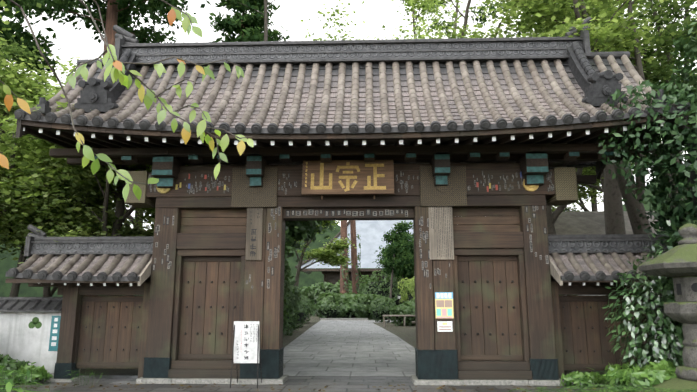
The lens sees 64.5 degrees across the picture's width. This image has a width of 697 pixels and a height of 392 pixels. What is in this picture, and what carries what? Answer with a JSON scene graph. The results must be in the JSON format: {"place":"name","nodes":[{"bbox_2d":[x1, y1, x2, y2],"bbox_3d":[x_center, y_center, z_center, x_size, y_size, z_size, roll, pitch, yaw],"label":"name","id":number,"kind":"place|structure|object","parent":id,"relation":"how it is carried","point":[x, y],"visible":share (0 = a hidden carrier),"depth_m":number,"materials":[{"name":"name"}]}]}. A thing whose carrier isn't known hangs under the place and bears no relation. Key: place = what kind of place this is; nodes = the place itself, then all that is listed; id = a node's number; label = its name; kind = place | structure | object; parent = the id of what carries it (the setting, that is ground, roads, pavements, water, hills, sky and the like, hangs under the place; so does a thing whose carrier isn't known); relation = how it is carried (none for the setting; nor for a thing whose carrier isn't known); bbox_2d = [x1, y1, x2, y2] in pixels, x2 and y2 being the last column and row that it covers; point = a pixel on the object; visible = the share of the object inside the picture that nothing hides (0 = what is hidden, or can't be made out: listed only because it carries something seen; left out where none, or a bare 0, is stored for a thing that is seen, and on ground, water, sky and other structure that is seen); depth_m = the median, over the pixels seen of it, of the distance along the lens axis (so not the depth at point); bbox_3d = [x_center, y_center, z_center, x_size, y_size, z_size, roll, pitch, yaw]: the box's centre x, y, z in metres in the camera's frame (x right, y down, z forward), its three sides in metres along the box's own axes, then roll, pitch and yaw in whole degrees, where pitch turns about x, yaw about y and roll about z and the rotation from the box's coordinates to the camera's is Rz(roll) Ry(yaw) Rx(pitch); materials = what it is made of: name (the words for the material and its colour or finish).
{"place":"outdoors","nodes":[
{"label":"outdoors","id":0,"kind":"place"},
{"bbox_2d":[31,243,152,252],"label":"roof ridge","id":1,"kind":"structure","parent":0,"point":[82,247],"depth_m":11.89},
{"bbox_2d":[0,0,253,201],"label":"leafy branch","id":2,"kind":"object","parent":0,"point":[149,99],"depth_m":2.95,"materials":[{"name":"plant"}]},
{"bbox_2d":[0,9,245,169],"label":"autumn leaves","id":3,"kind":"object","parent":2,"relation":"attached to","point":[24,105],"visible":0.94,"depth_m":2.90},
{"bbox_2d":[12,375,619,391],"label":"paving","id":4,"kind":"structure","parent":0,"point":[335,383],"depth_m":10.65,"materials":[{"name":"stone"}]},
{"bbox_2d":[0,354,29,384],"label":"leaves","id":5,"kind":"object","parent":4,"relation":"on","point":[11,360],"visible":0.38,"depth_m":10.97,"materials":[{"name":"green plant"}]},
{"bbox_2d":[0,364,42,391],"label":"plants","id":6,"kind":"object","parent":4,"relation":"on","point":[27,373],"depth_m":6.82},
{"bbox_2d":[0,360,50,391],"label":"plants","id":7,"kind":"object","parent":4,"relation":"on","point":[7,373],"depth_m":8.28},
{"bbox_2d":[16,363,52,384],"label":"leaves","id":8,"kind":"object","parent":4,"relation":"on","point":[40,373],"visible":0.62,"depth_m":10.94,"materials":[{"name":"green plant"}]},
{"bbox_2d":[5,278,149,366],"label":"wooden beams","id":9,"kind":"structure","parent":4,"relation":"on","point":[111,288],"depth_m":11.68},
{"bbox_2d":[5,224,153,280],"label":"roof trim","id":10,"kind":"structure","parent":9,"relation":"on","point":[39,236],"depth_m":11.83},
{"bbox_2d":[17,254,151,275],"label":"roof tiles","id":11,"kind":"object","parent":9,"relation":"on","point":[85,263],"visible":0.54,"depth_m":11.52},
{"bbox_2d":[138,258,151,285],"bbox_3d":[-4.152,1.588,11.850,0.050,0.720,1.580,0,-11,2],"label":"roof bargeboard","id":12,"kind":"object","parent":9,"relation":"attached to","point":[145,274],"visible":0.47,"depth_m":11.32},
{"bbox_2d":[230,324,261,387],"bbox_3d":[-1.966,3.084,10.789,0.536,1.225,0.541,0,-11,2],"label":"sign stand","id":13,"kind":"object","parent":4,"relation":"on","point":[258,348],"visible":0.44,"depth_m":10.61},
{"bbox_2d":[234,321,258,362],"bbox_3d":[-1.972,2.827,10.677,0.500,0.793,0.122,0,-11,2],"label":"sign board","id":14,"kind":"object","parent":13,"relation":"attached to","point":[251,348],"visible":0.92,"depth_m":10.67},
{"bbox_2d":[20,383,595,391],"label":"fallen leaves","id":15,"kind":"object","parent":4,"relation":"on","point":[298,389],"visible":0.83,"depth_m":10.45,"materials":[{"name":"brown plant"}]},
{"bbox_2d":[560,371,609,387],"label":"leaves","id":16,"kind":"object","parent":4,"relation":"on","point":[587,378],"visible":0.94,"depth_m":10.50,"materials":[{"name":"green plant"}]},
{"bbox_2d":[638,377,696,391],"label":"mossy berms","id":17,"kind":"structure","parent":4,"relation":"on","point":[676,383],"depth_m":8.47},
{"bbox_2d":[556,385,613,391],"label":"fern","id":18,"kind":"object","parent":17,"relation":"on","point":[583,388],"depth_m":9.00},
{"bbox_2d":[579,384,659,391],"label":"fern","id":19,"kind":"object","parent":17,"relation":"on","point":[634,389],"depth_m":8.23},
{"bbox_2d":[602,359,676,391],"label":"leaves","id":20,"kind":"object","parent":17,"relation":"on","point":[655,373],"visible":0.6,"depth_m":9.11,"materials":[{"name":"green plant"}]},
{"bbox_2d":[675,223,696,380],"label":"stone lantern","id":21,"kind":"object","parent":17,"relation":"on","point":[687,232],"visible":0.98,"depth_m":8.72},
{"bbox_2d":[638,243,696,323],"bbox_3d":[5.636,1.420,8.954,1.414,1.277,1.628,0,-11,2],"label":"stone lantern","id":22,"kind":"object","parent":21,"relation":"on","point":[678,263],"visible":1,"depth_m":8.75,"materials":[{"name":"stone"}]},
{"bbox_2d":[0,177,685,305],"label":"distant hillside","id":23,"kind":"structure","parent":0,"point":[7,263],"depth_m":105.77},
{"bbox_2d":[513,3,696,234],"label":"maple tree","id":24,"kind":"object","parent":23,"relation":"on","point":[553,217],"depth_m":21.68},
{"bbox_2d":[340,220,348,293],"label":"cedar tree","id":25,"kind":"object","parent":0,"point":[343,230],"depth_m":58.41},
{"bbox_2d":[295,220,397,282],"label":"building","id":26,"kind":"structure","parent":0,"point":[337,271],"depth_m":82.63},
{"bbox_2d":[301,220,412,273],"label":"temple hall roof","id":27,"kind":"structure","parent":26,"relation":"attached to","point":[371,233],"depth_m":86.66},
{"bbox_2d":[0,0,696,229],"label":"sky","id":28,"kind":"structure","parent":0,"point":[72,42],"materials":[{"name":"white"}]},
{"bbox_2d":[178,256,522,360],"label":"gate side doors","id":29,"kind":"structure","parent":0,"point":[495,320],"depth_m":11.49,"materials":[{"name":"wood"}]},
{"bbox_2d":[184,280,515,334],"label":"door studs","id":30,"kind":"object","parent":29,"relation":"attached to","point":[221,333],"visible":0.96,"depth_m":11.48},
{"bbox_2d":[136,363,565,385],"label":"gate stone plinths","id":31,"kind":"object","parent":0,"point":[283,379],"visible":0.46,"depth_m":10.91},
{"bbox_2d":[143,347,558,379],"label":"gate pillar shoes","id":32,"kind":"object","parent":31,"relation":"on","point":[436,364],"visible":0.69,"depth_m":11.01,"materials":[{"name":"metal"}]},
{"bbox_2d":[145,206,555,361],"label":"gate pillars","id":33,"kind":"structure","parent":32,"relation":"on","point":[264,306],"depth_m":11.36,"materials":[{"name":"wood"}]},
{"bbox_2d":[122,41,581,61],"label":"roof ridge","id":34,"kind":"structure","parent":0,"point":[356,47],"depth_m":12.75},
{"bbox_2d":[36,42,666,114],"bbox_3d":[-0.020,-2.500,11.731,12.060,2.115,2.058,0,-11,2],"label":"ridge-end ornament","id":35,"kind":"object","parent":34,"relation":"attached to","point":[598,89],"visible":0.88,"depth_m":11.14,"materials":[{"name":"ceramic"}]},
{"bbox_2d":[77,17,629,66],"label":"roof ridge caps","id":36,"kind":"object","parent":34,"relation":"on","point":[124,38],"visible":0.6,"depth_m":12.74,"materials":[{"name":"tile"}]},
{"bbox_2d":[79,313,626,391],"bbox_3d":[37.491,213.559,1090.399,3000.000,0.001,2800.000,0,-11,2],"label":"ground","id":37,"kind":"structure","parent":0,"point":[407,334],"depth_m":25.27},
{"bbox_2d":[0,1,49,143],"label":"maple tree","id":38,"kind":"object","parent":37,"relation":"on","point":[2,3],"depth_m":15.68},
{"bbox_2d":[0,35,59,142],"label":"maple tree","id":39,"kind":"object","parent":37,"relation":"on","point":[12,50],"depth_m":17.68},
{"bbox_2d":[0,0,60,106],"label":"cedar tree","id":40,"kind":"object","parent":37,"relation":"on","point":[43,42],"depth_m":27.31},
{"bbox_2d":[0,58,121,216],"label":"maple tree","id":41,"kind":"object","parent":37,"relation":"on","point":[13,81],"depth_m":14.20,"materials":[{"name":"plant"}]},
{"bbox_2d":[0,155,124,296],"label":"maple tree","id":42,"kind":"object","parent":37,"relation":"on","point":[48,292],"depth_m":15.46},
{"bbox_2d":[48,376,83,381],"bbox_3d":[-5.870,3.809,11.488,0.500,0.060,0.500,0,-11,2],"label":"stone base","id":43,"kind":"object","parent":37,"relation":"on","point":[60,380],"depth_m":11.25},
{"bbox_2d":[56,283,149,377],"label":"wooden posts","id":44,"kind":"object","parent":43,"relation":"on","point":[69,330],"visible":0.58,"depth_m":11.55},
{"bbox_2d":[54,362,79,378],"bbox_3d":[-5.870,3.643,11.521,0.350,0.340,0.350,0,-11,2],"label":"post base","id":45,"kind":"object","parent":44,"relation":"attached to","point":[61,371],"visible":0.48,"depth_m":11.36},
{"bbox_2d":[77,296,142,368],"bbox_3d":[-5.008,2.875,11.713,1.392,1.500,0.053,0,-11,2],"label":"wing door","id":46,"kind":"structure","parent":44,"relation":"attached to","point":[105,337],"depth_m":11.69,"materials":[{"name":"wood"}]},
{"bbox_2d":[0,128,141,296],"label":"maple tree","id":47,"kind":"object","parent":37,"relation":"on","point":[27,207],"depth_m":13.44,"materials":[{"name":"plant"}]},
{"bbox_2d":[0,140,141,235],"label":"maple tree","id":48,"kind":"object","parent":37,"relation":"on","point":[68,169],"depth_m":13.88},
{"bbox_2d":[0,177,144,295],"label":"maple tree","id":49,"kind":"object","parent":37,"relation":"on","point":[72,225],"depth_m":13.73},
{"bbox_2d":[6,56,143,295],"bbox_3d":[-6.942,0.269,19.772,10.366,10.409,7.624,0,-11,2],"label":"maple tree","id":50,"kind":"object","parent":37,"relation":"on","point":[130,217],"depth_m":19.44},
{"bbox_2d":[0,0,205,295],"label":"cedar tree","id":51,"kind":"object","parent":37,"relation":"on","point":[125,19],"depth_m":21.90,"materials":[{"name":"plant"}]},
{"bbox_2d":[0,53,226,295],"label":"maple tree","id":52,"kind":"object","parent":37,"relation":"on","point":[12,130],"depth_m":13.68,"materials":[{"name":"plant"}]},
{"bbox_2d":[99,196,154,235],"bbox_3d":[-4.590,2.280,15.704,5.292,4.906,5.014,0,-11,2],"label":"maple tree","id":53,"kind":"object","parent":37,"relation":"on","point":[127,231],"visible":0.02,"depth_m":14.99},
{"bbox_2d":[209,0,279,41],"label":"cedar tree","id":54,"kind":"object","parent":37,"relation":"on","point":[253,24],"depth_m":40.14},
{"bbox_2d":[206,0,289,40],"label":"pine tree","id":55,"kind":"object","parent":37,"relation":"on","point":[275,33],"depth_m":26.92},
{"bbox_2d":[283,264,294,333],"bbox_3d":[-4.056,3.977,22.469,3.928,4.242,8.174,0,-11,2],"label":"hedge","id":56,"kind":"object","parent":37,"relation":"on","point":[287,275],"visible":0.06,"depth_m":22.07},
{"bbox_2d":[284,283,301,335],"bbox_3d":[-4.191,5.716,29.393,3.857,3.351,8.708,0,-11,2],"label":"hedge","id":57,"kind":"object","parent":37,"relation":"on","point":[295,295],"depth_m":27.59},
{"bbox_2d":[290,298,310,327],"bbox_3d":[-4.144,7.559,37.083,3.272,2.647,5.545,0,-11,2],"label":"bush","id":58,"kind":"object","parent":37,"relation":"on","point":[304,307],"depth_m":36.29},
{"bbox_2d":[299,293,315,323],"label":"bush","id":59,"kind":"object","parent":37,"relation":"on","point":[307,300],"depth_m":44.44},
{"bbox_2d":[284,221,332,284],"bbox_3d":[-3.356,1.001,21.347,5.998,6.845,5.022,-9,-14,40],"label":"tree foliage","id":60,"kind":"object","parent":37,"relation":"on","point":[295,231],"visible":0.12,"depth_m":20.87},
{"bbox_2d":[294,220,356,286],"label":"maple tree","id":61,"kind":"object","parent":37,"relation":"on","point":[329,255],"depth_m":40.26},
{"bbox_2d":[314,293,344,317],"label":"shrub","id":62,"kind":"object","parent":37,"relation":"on","point":[326,304],"depth_m":53.92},
{"bbox_2d":[299,280,363,316],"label":"bush","id":63,"kind":"object","parent":37,"relation":"on","point":[312,292],"depth_m":67.44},
{"bbox_2d":[0,311,677,372],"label":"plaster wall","id":64,"kind":"structure","parent":37,"relation":"on","point":[20,340],"depth_m":11.62,"materials":[{"name":"paint"}]},
{"bbox_2d":[28,317,41,328],"bbox_3d":[-6.622,2.680,11.680,0.290,0.236,0.001,0,-11,2],"label":"wall emblem","id":65,"kind":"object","parent":64,"relation":"attached to","point":[35,322],"depth_m":11.68,"materials":[{"name":"green"}]},
{"bbox_2d":[48,316,60,350],"bbox_3d":[-6.172,2.887,11.615,0.200,0.720,0.012,0,-11,2],"label":"wall sign","id":66,"kind":"object","parent":64,"relation":"attached to","point":[54,348],"depth_m":11.61,"materials":[{"name":"teal"}]},
{"bbox_2d":[0,297,663,311],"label":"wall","id":67,"kind":"structure","parent":64,"relation":"on","point":[30,304],"depth_m":11.70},
{"bbox_2d":[340,233,349,292],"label":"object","id":68,"kind":"object","parent":37,"relation":"on","point":[347,271],"visible":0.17,"depth_m":57.92,"materials":[{"name":"green plant"}]},
{"bbox_2d":[313,292,380,319],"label":"bush","id":69,"kind":"object","parent":37,"relation":"on","point":[357,303],"depth_m":54.33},
{"bbox_2d":[283,320,415,375],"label":"path","id":70,"kind":"structure","parent":37,"relation":"on","point":[345,348],"depth_m":17.98,"materials":[{"name":"stone"}]},
{"bbox_2d":[16,113,688,379],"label":"wooden beams","id":71,"kind":"structure","parent":37,"relation":"on","point":[468,246],"depth_m":11.56,"materials":[{"name":"wood"}]},
{"bbox_2d":[245,207,262,259],"bbox_3d":[-1.979,0.734,11.623,0.340,1.230,0.035,0,-11,2],"label":"wooden signboard","id":72,"kind":"object","parent":71,"relation":"attached to","point":[257,223],"visible":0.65,"depth_m":11.60,"materials":[{"name":"brown wood"}]},
{"bbox_2d":[301,160,393,198],"bbox_3d":[-0.011,-0.360,11.565,1.920,0.834,0.221,0,-11,2],"label":"name plaque","id":73,"kind":"object","parent":71,"relation":"attached to","point":[387,170],"visible":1,"depth_m":11.54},
{"bbox_2d":[305,162,385,191],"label":"gold plaque characters","id":74,"kind":"object","parent":73,"relation":"attached to","point":[367,187],"visible":1,"depth_m":11.52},
{"bbox_2d":[175,171,521,191],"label":"coloured stickers","id":75,"kind":"object","parent":71,"relation":"attached to","point":[477,184],"visible":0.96,"depth_m":11.79,"materials":[{"name":"multicoloured"}]},
{"bbox_2d":[231,166,466,207],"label":"gate carved panels","id":76,"kind":"object","parent":71,"relation":"attached to","point":[452,193],"visible":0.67,"depth_m":11.66,"materials":[{"name":"wood"}]},
{"bbox_2d":[180,208,520,232],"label":"gate panels","id":77,"kind":"object","parent":71,"relation":"attached to","point":[464,220],"visible":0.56,"depth_m":11.78,"materials":[{"name":"wood"}]},
{"bbox_2d":[24,122,677,147],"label":"gate rafters","id":78,"kind":"object","parent":71,"relation":"on","point":[64,139],"visible":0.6,"depth_m":11.20,"materials":[{"name":"wood"}]},
{"bbox_2d":[23,122,664,144],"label":"rafter ends","id":79,"kind":"object","parent":78,"relation":"attached to","point":[363,141],"visible":0.88,"depth_m":10.48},
{"bbox_2d":[23,120,674,146],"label":"gate soffit","id":80,"kind":"structure","parent":78,"relation":"on","point":[372,142],"depth_m":10.88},
{"bbox_2d":[124,167,577,207],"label":"gate lintel caps","id":81,"kind":"object","parent":71,"relation":"attached to","point":[566,190],"visible":0.69,"depth_m":11.61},
{"bbox_2d":[148,170,553,288],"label":"votive paper stickers","id":82,"kind":"object","parent":71,"relation":"attached to","point":[298,213],"visible":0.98,"depth_m":11.61,"materials":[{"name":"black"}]},
{"bbox_2d":[27,59,675,168],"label":"roof pan tiles","id":83,"kind":"object","parent":71,"relation":"on","point":[391,102],"visible":0.21,"depth_m":11.93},
{"bbox_2d":[25,55,677,125],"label":"roof tiles","id":84,"kind":"object","parent":71,"relation":"on","point":[556,108],"visible":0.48,"depth_m":11.75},
{"bbox_2d":[14,101,689,172],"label":"roof eave tile ends","id":85,"kind":"object","parent":71,"relation":"on","point":[369,128],"visible":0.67,"depth_m":10.38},
{"bbox_2d":[90,147,613,187],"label":"gate arm beams","id":86,"kind":"structure","parent":71,"relation":"attached to","point":[176,163],"depth_m":11.47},
{"bbox_2d":[94,152,614,185],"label":"teal gate ends","id":87,"kind":"object","parent":86,"relation":"attached to","point":[531,179],"visible":0.85,"depth_m":11.44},
{"bbox_2d":[15,115,689,182],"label":"roof bargeboards","id":88,"kind":"object","parent":71,"relation":"attached to","point":[599,165],"visible":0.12,"depth_m":10.76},
{"bbox_2d":[428,206,453,259],"bbox_3d":[1.924,0.689,11.496,0.500,1.270,0.035,0,-11,2],"label":"wooden signboard","id":89,"kind":"object","parent":71,"relation":"attached to","point":[434,235],"visible":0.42,"depth_m":11.46,"materials":[{"name":"brown wood"}]},
{"bbox_2d":[431,206,452,258],"bbox_3d":[1.930,0.710,11.473,0.419,1.181,0.001,0,-11,2],"label":"explanation board text","id":90,"kind":"object","parent":89,"relation":"attached to","point":[442,230],"visible":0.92,"depth_m":11.47},
{"bbox_2d":[435,292,453,331],"bbox_3d":[1.945,2.346,11.192,0.360,0.780,0.002,0,-11,2],"label":"poster","id":91,"kind":"object","parent":71,"relation":"attached to","point":[443,304],"visible":1,"depth_m":11.20,"materials":[{"name":"multicoloured"}]},
{"bbox_2d":[355,234,360,292],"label":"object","id":92,"kind":"object","parent":37,"relation":"on","point":[359,259],"visible":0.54,"depth_m":59.95,"materials":[{"name":"green plant"}]},
{"bbox_2d":[369,296,395,321],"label":"bush","id":93,"kind":"object","parent":37,"relation":"on","point":[386,306],"depth_m":46.53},
{"bbox_2d":[359,268,407,317],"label":"shrub","id":94,"kind":"object","parent":37,"relation":"on","point":[368,280],"depth_m":61.66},
{"bbox_2d":[372,220,413,320],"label":"tree","id":95,"kind":"object","parent":37,"relation":"on","point":[398,245],"depth_m":52.45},
{"bbox_2d":[375,231,413,301],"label":"pine tree","id":96,"kind":"object","parent":37,"relation":"on","point":[409,273],"depth_m":60.11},
{"bbox_2d":[382,315,415,327],"bbox_3d":[4.037,8.045,35.238,3.600,0.812,5.130,0,-11,2],"label":"garden log rail fence","id":97,"kind":"object","parent":37,"relation":"on","point":[384,321],"visible":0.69,"depth_m":37.73,"materials":[{"name":"grey wood"}]},
{"bbox_2d":[389,301,415,325],"bbox_3d":[4.466,8.478,39.708,3.116,1.898,2.778,0,-11,2],"label":"bush","id":98,"kind":"object","parent":37,"relation":"on","point":[406,308],"depth_m":38.86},
{"bbox_2d":[398,277,414,301],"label":"shrub","id":99,"kind":"object","parent":37,"relation":"on","point":[410,287],"depth_m":56.59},
{"bbox_2d":[300,0,525,40],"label":"maple tree","id":100,"kind":"object","parent":37,"relation":"on","point":[412,4],"depth_m":24.39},
{"bbox_2d":[400,0,504,32],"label":"maple tree","id":101,"kind":"object","parent":37,"relation":"on","point":[483,20],"depth_m":38.91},
{"bbox_2d":[478,0,675,296],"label":"maple tree","id":102,"kind":"object","parent":37,"relation":"on","point":[598,31],"depth_m":14.08,"materials":[{"name":"plant"}]},
{"bbox_2d":[551,161,647,211],"bbox_3d":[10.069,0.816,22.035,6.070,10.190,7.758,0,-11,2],"label":"maple tree","id":103,"kind":"object","parent":37,"relation":"on","point":[591,189],"depth_m":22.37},
{"bbox_2d":[551,279,671,368],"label":"side gate beams","id":104,"kind":"structure","parent":37,"relation":"on","point":[578,288],"depth_m":11.35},
{"bbox_2d":[602,253,684,379],"bbox_3d":[5.719,2.258,9.858,2.246,2.521,1.487,0,-11,2],"label":"ivy","id":105,"kind":"object","parent":37,"relation":"on","point":[659,347],"depth_m":9.71,"materials":[{"name":"plant"}]},
{"bbox_2d":[598,20,696,338],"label":"tree","id":106,"kind":"object","parent":37,"relation":"on","point":[685,92],"depth_m":10.52,"materials":[{"name":"plant"}]},
{"bbox_2d":[639,217,686,302],"bbox_3d":[6.488,1.363,10.183,2.136,1.967,1.589,0,-11,2],"label":"tree foliage","id":107,"kind":"object","parent":106,"relation":"attached to","point":[653,248],"visible":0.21,"depth_m":10.34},
{"bbox_2d":[350,220,359,293],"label":"cedar tree","id":108,"kind":"object","parent":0,"point":[354,261],"visible":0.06,"depth_m":59.76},
{"bbox_2d":[326,274,414,284],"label":"temple hall walls","id":109,"kind":"structure","parent":0,"point":[333,278],"depth_m":82.98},
{"bbox_2d":[404,0,546,38],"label":"maple tree","id":110,"kind":"object","parent":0,"point":[449,34],"depth_m":18.93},
{"bbox_2d":[549,256,562,284],"bbox_3d":[4.163,1.534,11.572,0.050,0.720,1.580,0,-11,2],"label":"bargeboard","id":111,"kind":"object","parent":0,"point":[555,273],"visible":0.47,"depth_m":11.04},
{"bbox_2d":[479,0,649,233],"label":"maple tree","id":112,"kind":"object","parent":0,"point":[613,212],"depth_m":15.16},
{"bbox_2d":[559,295,629,370],"bbox_3d":[5.026,2.810,11.377,1.392,1.500,0.053,0,-11,2],"label":"wing door","id":113,"kind":"structure","parent":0,"point":[586,339],"depth_m":11.35,"materials":[{"name":"wood"}]},
{"bbox_2d":[551,282,648,379],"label":"door posts","id":114,"kind":"object","parent":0,"point":[557,323],"visible":0.21,"depth_m":11.21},
{"bbox_2d":[549,253,655,275],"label":"wing pantiles","id":115,"kind":"object","parent":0,"point":[594,259],"visible":0.17,"depth_m":11.31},
{"bbox_2d":[551,252,662,274],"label":"roof tiles","id":116,"kind":"object","parent":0,"point":[605,263],"visible":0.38,"depth_m":11.20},
{"bbox_2d":[548,226,676,280],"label":"roof ridge trim","id":117,"kind":"structure","parent":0,"point":[587,276],"depth_m":11.49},
{"bbox_2d":[548,241,677,250],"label":"roof ridge","id":118,"kind":"structure","parent":0,"point":[597,246],"depth_m":11.53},
{"bbox_2d":[552,211,691,234],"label":"background roof","id":119,"kind":"structure","parent":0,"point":[577,222],"depth_m":23.66,"materials":[{"name":"tile"}]},
{"bbox_2d":[592,0,696,229],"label":"maple tree","id":120,"kind":"object","parent":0,"point":[674,8],"depth_m":16.60,"materials":[{"name":"plant"}]},
{"bbox_2d":[621,128,696,251],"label":"evergreen","id":121,"kind":"object","parent":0,"point":[661,223],"depth_m":11.34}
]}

